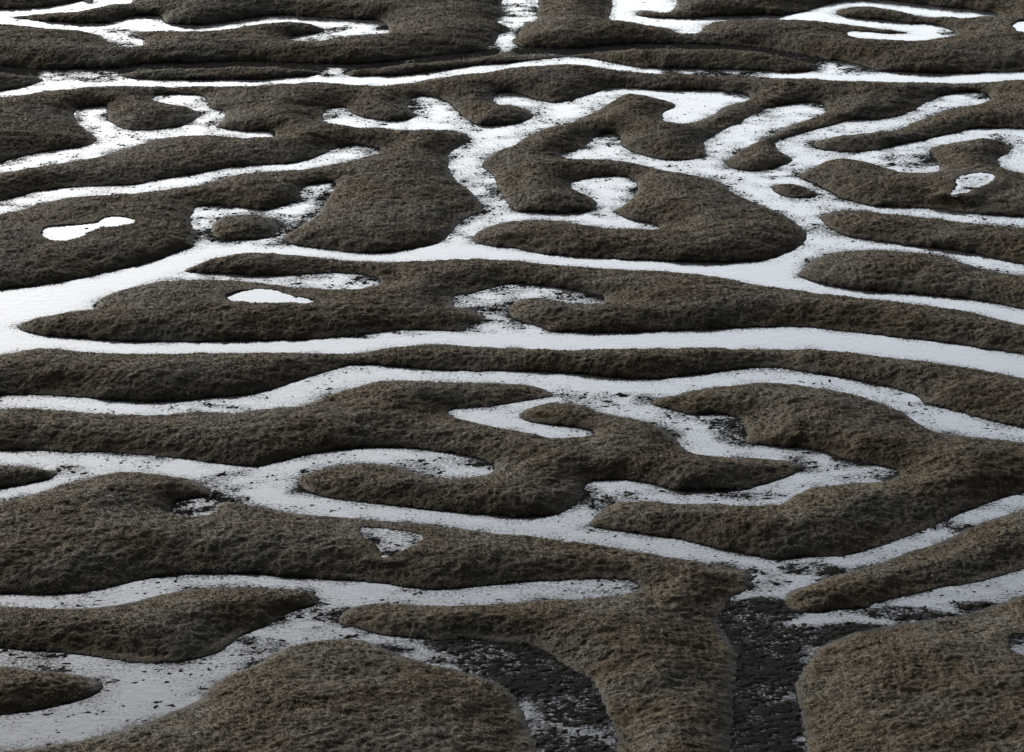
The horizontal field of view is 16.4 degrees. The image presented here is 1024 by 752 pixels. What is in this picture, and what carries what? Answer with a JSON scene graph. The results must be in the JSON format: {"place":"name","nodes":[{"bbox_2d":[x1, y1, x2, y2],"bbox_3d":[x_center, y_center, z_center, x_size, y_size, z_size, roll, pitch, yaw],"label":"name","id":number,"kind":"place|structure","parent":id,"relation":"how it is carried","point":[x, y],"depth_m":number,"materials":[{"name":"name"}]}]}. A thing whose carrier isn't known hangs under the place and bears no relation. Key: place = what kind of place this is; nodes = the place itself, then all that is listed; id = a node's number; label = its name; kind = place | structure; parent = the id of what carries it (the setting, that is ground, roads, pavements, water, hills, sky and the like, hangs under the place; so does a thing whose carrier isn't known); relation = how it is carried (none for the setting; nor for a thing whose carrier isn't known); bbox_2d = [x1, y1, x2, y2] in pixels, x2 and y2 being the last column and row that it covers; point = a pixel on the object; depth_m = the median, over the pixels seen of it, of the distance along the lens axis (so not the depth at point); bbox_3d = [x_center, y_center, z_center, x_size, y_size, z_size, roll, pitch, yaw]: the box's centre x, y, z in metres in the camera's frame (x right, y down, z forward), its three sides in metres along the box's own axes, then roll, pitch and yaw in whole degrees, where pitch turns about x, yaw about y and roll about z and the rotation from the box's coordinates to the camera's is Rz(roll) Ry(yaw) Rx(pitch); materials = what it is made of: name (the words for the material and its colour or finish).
{"place":"outdoors","nodes":[
{"label":"outdoors","id":0,"kind":"place"},
{"bbox_2d":[0,0,1023,751],"bbox_3d":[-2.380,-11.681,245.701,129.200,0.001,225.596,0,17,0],"label":"water","id":1,"kind":"structure","parent":0,"point":[274,492],"depth_m":211.63,"materials":[{"name":"grey liquid"}]},
{"bbox_2d":[0,0,1023,751],"bbox_3d":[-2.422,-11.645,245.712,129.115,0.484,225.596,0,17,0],"label":"mudflat","id":2,"kind":"structure","parent":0,"point":[778,668],"depth_m":190.31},
{"bbox_2d":[0,72,42,90],"bbox_3d":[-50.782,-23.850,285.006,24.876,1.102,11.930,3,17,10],"label":"marsh bank","id":3,"kind":"structure","parent":2,"relation":"on","point":[8,81],"depth_m":285.15,"materials":[{"name":"brown plant"}]},
{"bbox_2d":[0,465,57,487],"bbox_3d":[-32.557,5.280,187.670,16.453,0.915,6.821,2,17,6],"label":"marsh bank","id":4,"kind":"structure","parent":2,"relation":"on","point":[15,475],"depth_m":187.99,"materials":[{"name":"brown plant"}]},
{"bbox_2d":[0,0,92,8],"bbox_3d":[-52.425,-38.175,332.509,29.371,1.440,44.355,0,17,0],"label":"marsh bank","id":5,"kind":"structure","parent":2,"relation":"on","point":[15,4],"depth_m":317.58,"materials":[{"name":"brown plant"}]},
{"bbox_2d":[0,666,102,714],"bbox_3d":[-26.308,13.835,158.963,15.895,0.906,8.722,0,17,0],"label":"marsh bank","id":6,"kind":"structure","parent":2,"relation":"on","point":[22,690],"depth_m":158.32,"materials":[{"name":"brown plant"}]},
{"bbox_2d":[106,94,199,129],"bbox_3d":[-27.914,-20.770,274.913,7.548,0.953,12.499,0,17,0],"label":"marsh bank","id":7,"kind":"structure","parent":2,"relation":"on","point":[134,112],"depth_m":272.82,"materials":[{"name":"brown plant"}]},
{"bbox_2d":[0,587,319,662],"bbox_3d":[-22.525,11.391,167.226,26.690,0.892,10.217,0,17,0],"label":"marsh bank","id":8,"kind":"structure","parent":2,"relation":"on","point":[198,623],"depth_m":166.00,"materials":[{"name":"brown plant"}]},
{"bbox_2d":[0,164,336,288],"bbox_3d":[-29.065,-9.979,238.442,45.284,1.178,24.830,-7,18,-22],"label":"marsh bank","id":9,"kind":"structure","parent":2,"relation":"on","point":[161,226],"depth_m":238.64,"materials":[{"name":"brown plant"}]},
{"bbox_2d":[42,215,134,240],"bbox_3d":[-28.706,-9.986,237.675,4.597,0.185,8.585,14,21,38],"label":"marsh pool","id":10,"kind":"structure","parent":9,"relation":"on","point":[64,232],"depth_m":237.53,"materials":[{"name":"grey liquid"}]},
{"bbox_2d":[0,81,422,161],"bbox_3d":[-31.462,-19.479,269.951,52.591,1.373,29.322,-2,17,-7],"label":"marsh bank","id":11,"kind":"structure","parent":2,"relation":"on","point":[34,123],"depth_m":275.47,"materials":[{"name":"brown plant"}]},
{"bbox_2d":[119,65,320,79],"bbox_3d":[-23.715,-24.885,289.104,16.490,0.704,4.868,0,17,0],"label":"marsh bank","id":12,"kind":"structure","parent":2,"relation":"on","point":[239,72],"depth_m":288.03,"materials":[{"name":"brown plant"}]},
{"bbox_2d":[0,115,471,200],"bbox_3d":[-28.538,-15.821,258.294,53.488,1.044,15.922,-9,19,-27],"label":"marsh bank","id":13,"kind":"structure","parent":2,"relation":"on","point":[298,138],"depth_m":259.51,"materials":[{"name":"brown plant"}]},
{"bbox_2d":[211,214,278,239],"bbox_3d":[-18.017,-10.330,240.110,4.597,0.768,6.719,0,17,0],"label":"marsh bank","id":14,"kind":"structure","parent":2,"relation":"on","point":[234,227],"depth_m":238.85,"materials":[{"name":"brown plant"}]},
{"bbox_2d":[18,260,483,342],"bbox_3d":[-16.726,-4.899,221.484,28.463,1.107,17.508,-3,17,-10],"label":"marsh bank","id":15,"kind":"structure","parent":2,"relation":"on","point":[412,295],"depth_m":217.38,"materials":[{"name":"brown plant"}]},
{"bbox_2d":[226,288,313,302],"bbox_3d":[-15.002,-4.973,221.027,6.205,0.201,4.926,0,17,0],"label":"marsh pool","id":16,"kind":"structure","parent":15,"relation":"on","point":[260,295],"depth_m":220.75,"materials":[{"name":"grey liquid"}]},
{"bbox_2d":[0,11,507,69],"bbox_3d":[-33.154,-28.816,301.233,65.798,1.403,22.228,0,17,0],"label":"marsh bank","id":17,"kind":"structure","parent":2,"relation":"on","point":[427,34],"depth_m":296.97,"materials":[{"name":"brown plant"}]},
{"bbox_2d":[14,0,503,26],"bbox_3d":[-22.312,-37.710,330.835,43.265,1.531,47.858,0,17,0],"label":"marsh bank","id":18,"kind":"structure","parent":2,"relation":"on","point":[206,12],"depth_m":312.87,"materials":[{"name":"brown plant"}]},
{"bbox_2d":[0,638,537,751],"bbox_3d":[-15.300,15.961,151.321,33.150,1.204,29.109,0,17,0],"label":"marsh bank","id":19,"kind":"structure","parent":2,"relation":"on","point":[343,695],"depth_m":155.16,"materials":[{"name":"brown plant"}]},
{"bbox_2d":[0,380,551,465],"bbox_3d":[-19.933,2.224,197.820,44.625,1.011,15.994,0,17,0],"label":"marsh bank","id":20,"kind":"structure","parent":2,"relation":"on","point":[403,413],"depth_m":195.25,"materials":[{"name":"brown plant"}]},
{"bbox_2d":[185,252,384,276],"bbox_3d":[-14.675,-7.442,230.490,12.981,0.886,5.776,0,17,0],"label":"marsh bank","id":21,"kind":"structure","parent":2,"relation":"on","point":[259,263],"depth_m":229.40,"materials":[{"name":"brown plant"}]},
{"bbox_2d":[0,471,754,598],"bbox_3d":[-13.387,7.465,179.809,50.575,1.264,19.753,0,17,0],"label":"marsh bank","id":22,"kind":"structure","parent":2,"relation":"on","point":[102,532],"depth_m":175.48,"materials":[{"name":"brown plant"}]},
{"bbox_2d":[360,526,423,556],"bbox_3d":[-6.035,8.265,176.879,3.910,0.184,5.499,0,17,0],"label":"marsh pool","id":23,"kind":"structure","parent":22,"relation":"on","point":[390,542],"depth_m":177.31,"materials":[{"name":"grey liquid"}]},
{"bbox_2d":[282,134,482,252],"bbox_3d":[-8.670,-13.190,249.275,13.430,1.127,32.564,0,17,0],"label":"marsh bank","id":24,"kind":"structure","parent":2,"relation":"on","point":[412,192],"depth_m":244.89,"materials":[{"name":"brown plant"}]},
{"bbox_2d":[297,463,582,516],"bbox_3d":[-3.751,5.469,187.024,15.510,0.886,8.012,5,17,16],"label":"marsh bank","id":25,"kind":"structure","parent":2,"relation":"on","point":[531,489],"depth_m":185.19,"materials":[{"name":"brown plant"}]},
{"bbox_2d":[347,52,566,75],"bbox_3d":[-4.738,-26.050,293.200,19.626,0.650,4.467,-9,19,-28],"label":"marsh bank","id":26,"kind":"structure","parent":2,"relation":"on","point":[499,57],"depth_m":291.50,"materials":[{"name":"brown plant"}]},
{"bbox_2d":[483,101,534,125],"bbox_3d":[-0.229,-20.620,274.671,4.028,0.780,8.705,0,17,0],"label":"marsh bank","id":27,"kind":"structure","parent":2,"relation":"on","point":[502,114],"depth_m":272.55,"materials":[{"name":"brown plant"}]},
{"bbox_2d":[0,344,1023,426],"bbox_3d":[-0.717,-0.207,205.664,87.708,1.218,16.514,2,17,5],"label":"marsh bank","id":28,"kind":"structure","parent":2,"relation":"on","point":[994,396],"depth_m":206.42,"materials":[{"name":"brown plant"}]},
{"bbox_2d":[418,64,627,124],"bbox_3d":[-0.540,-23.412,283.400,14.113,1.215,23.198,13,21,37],"label":"marsh bank","id":29,"kind":"structure","parent":2,"relation":"on","point":[471,96],"depth_m":282.75,"materials":[{"name":"brown plant"}]},
{"bbox_2d":[339,583,737,751],"bbox_3d":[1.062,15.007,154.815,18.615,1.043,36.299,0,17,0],"label":"marsh bank","id":30,"kind":"structure","parent":2,"relation":"on","point":[658,665],"depth_m":163.64,"materials":[{"name":"brown plant"}]},
{"bbox_2d":[473,140,806,262],"bbox_3d":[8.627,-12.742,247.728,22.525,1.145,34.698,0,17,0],"label":"marsh bank","id":31,"kind":"structure","parent":2,"relation":"on","point":[696,219],"depth_m":241.03,"materials":[{"name":"brown plant"}]},
{"bbox_2d":[517,93,778,159],"bbox_3d":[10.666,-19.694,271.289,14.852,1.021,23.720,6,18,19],"label":"marsh bank","id":32,"kind":"structure","parent":2,"relation":"on","point":[637,123],"depth_m":267.71,"materials":[{"name":"brown plant"}]},
{"bbox_2d":[572,48,818,71],"bbox_3d":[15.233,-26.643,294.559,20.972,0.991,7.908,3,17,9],"label":"marsh bank","id":33,"kind":"structure","parent":2,"relation":"on","point":[725,58],"depth_m":292.61,"materials":[{"name":"brown plant"}]},
{"bbox_2d":[443,258,1023,353],"bbox_3d":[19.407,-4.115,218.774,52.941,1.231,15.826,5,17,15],"label":"marsh bank","id":34,"kind":"structure","parent":2,"relation":"on","point":[641,300],"depth_m":218.38,"materials":[{"name":"brown plant"}]},
{"bbox_2d":[637,0,839,18],"bbox_3d":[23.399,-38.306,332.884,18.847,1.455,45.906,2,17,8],"label":"marsh bank","id":35,"kind":"structure","parent":2,"relation":"on","point":[694,8],"depth_m":314.45,"materials":[{"name":"brown plant"}]},
{"bbox_2d":[513,0,1023,72],"bbox_3d":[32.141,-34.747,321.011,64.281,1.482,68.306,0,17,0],"label":"marsh bank","id":36,"kind":"structure","parent":2,"relation":"on","point":[980,44],"depth_m":300.74,"materials":[{"name":"brown plant"}]},
{"bbox_2d":[1013,19,1023,31],"bbox_3d":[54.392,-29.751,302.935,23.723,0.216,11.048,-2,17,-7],"label":"marsh pool","id":37,"kind":"structure","parent":36,"relation":"on","point":[1019,25],"depth_m":304.00,"materials":[{"name":"grey liquid"}]},
{"bbox_2d":[651,382,925,467],"bbox_3d":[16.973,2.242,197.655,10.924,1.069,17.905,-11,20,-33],"label":"marsh bank","id":38,"kind":"structure","parent":2,"relation":"on","point":[849,426],"depth_m":196.90,"materials":[{"name":"brown plant"}]},
{"bbox_2d":[771,183,818,197],"bbox_3d":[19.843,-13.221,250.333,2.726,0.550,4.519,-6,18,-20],"label":"marsh bank","id":39,"kind":"structure","parent":2,"relation":"on","point":[791,190],"depth_m":249.47,"materials":[{"name":"brown plant"}]},
{"bbox_2d":[624,71,987,170],"bbox_3d":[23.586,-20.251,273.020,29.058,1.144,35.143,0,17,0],"label":"marsh bank","id":40,"kind":"structure","parent":2,"relation":"on","point":[842,101],"depth_m":279.64,"materials":[{"name":"brown plant"}]},
{"bbox_2d":[590,428,1023,558],"bbox_3d":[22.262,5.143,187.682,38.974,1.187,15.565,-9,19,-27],"label":"marsh bank","id":41,"kind":"structure","parent":2,"relation":"on","point":[940,478],"depth_m":181.87,"materials":[{"name":"brown plant"}]},
{"bbox_2d":[851,26,906,32],"bbox_3d":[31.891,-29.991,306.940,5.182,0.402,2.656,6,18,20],"label":"marsh bank","id":42,"kind":"structure","parent":2,"relation":"on","point":[860,28],"depth_m":306.59,"materials":[{"name":"brown plant"}]},
{"bbox_2d":[836,6,964,29],"bbox_3d":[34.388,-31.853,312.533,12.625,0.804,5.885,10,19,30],"label":"marsh bank","id":43,"kind":"structure","parent":2,"relation":"on","point":[866,12],"depth_m":311.71,"materials":[{"name":"brown plant"}]},
{"bbox_2d":[785,510,1023,612],"bbox_3d":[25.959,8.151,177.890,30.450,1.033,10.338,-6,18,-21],"label":"marsh bank","id":44,"kind":"structure","parent":2,"relation":"on","point":[985,550],"depth_m":173.76,"materials":[{"name":"brown plant"}]},
{"bbox_2d":[795,596,1023,751],"bbox_3d":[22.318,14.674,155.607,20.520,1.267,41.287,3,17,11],"label":"marsh bank","id":45,"kind":"structure","parent":2,"relation":"on","point":[951,684],"depth_m":157.54,"materials":[{"name":"brown plant"}]},
{"bbox_2d":[1007,633,1023,654],"bbox_3d":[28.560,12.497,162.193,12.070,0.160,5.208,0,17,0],"label":"marsh pool","id":46,"kind":"structure","parent":45,"relation":"on","point":[1016,641],"depth_m":162.89,"materials":[{"name":"grey liquid"}]},
{"bbox_2d":[797,138,1023,215],"bbox_3d":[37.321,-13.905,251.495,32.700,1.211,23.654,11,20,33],"label":"marsh bank","id":47,"kind":"structure","parent":2,"relation":"on","point":[871,184],"depth_m":250.41,"materials":[{"name":"brown plant"}]},
{"bbox_2d":[951,172,994,196],"bbox_3d":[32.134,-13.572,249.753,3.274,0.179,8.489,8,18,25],"label":"marsh pool","id":48,"kind":"structure","parent":47,"relation":"on","point":[967,183],"depth_m":250.25,"materials":[{"name":"grey liquid"}]},
{"bbox_2d":[798,250,1023,307],"bbox_3d":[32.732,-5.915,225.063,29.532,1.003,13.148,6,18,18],"label":"marsh bank","id":49,"kind":"structure","parent":2,"relation":"on","point":[903,272],"depth_m":226.30,"materials":[{"name":"brown plant"}]},
{"bbox_2d":[813,80,1023,150],"bbox_3d":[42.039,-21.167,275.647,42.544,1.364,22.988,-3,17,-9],"label":"marsh bank","id":50,"kind":"structure","parent":2,"relation":"on","point":[1003,106],"depth_m":270.29,"materials":[{"name":"brown plant"}]},
{"bbox_2d":[818,210,1023,262],"bbox_3d":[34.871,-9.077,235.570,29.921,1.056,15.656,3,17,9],"label":"marsh bank","id":51,"kind":"structure","parent":2,"relation":"on","point":[1002,242],"depth_m":237.30,"materials":[{"name":"brown plant"}]},
{"bbox_2d":[889,0,1023,11],"bbox_3d":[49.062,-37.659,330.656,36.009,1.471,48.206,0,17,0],"label":"marsh bank","id":52,"kind":"structure","parent":2,"relation":"on","point":[991,5],"depth_m":316.44,"materials":[{"name":"brown plant"}]},
{"bbox_2d":[440,402,806,490],"bbox_3d":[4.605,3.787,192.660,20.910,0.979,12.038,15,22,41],"label":"marsh bank","id":53,"kind":"structure","parent":0,"point":[615,447],"depth_m":190.63,"materials":[{"name":"brown plant"}]}
]}

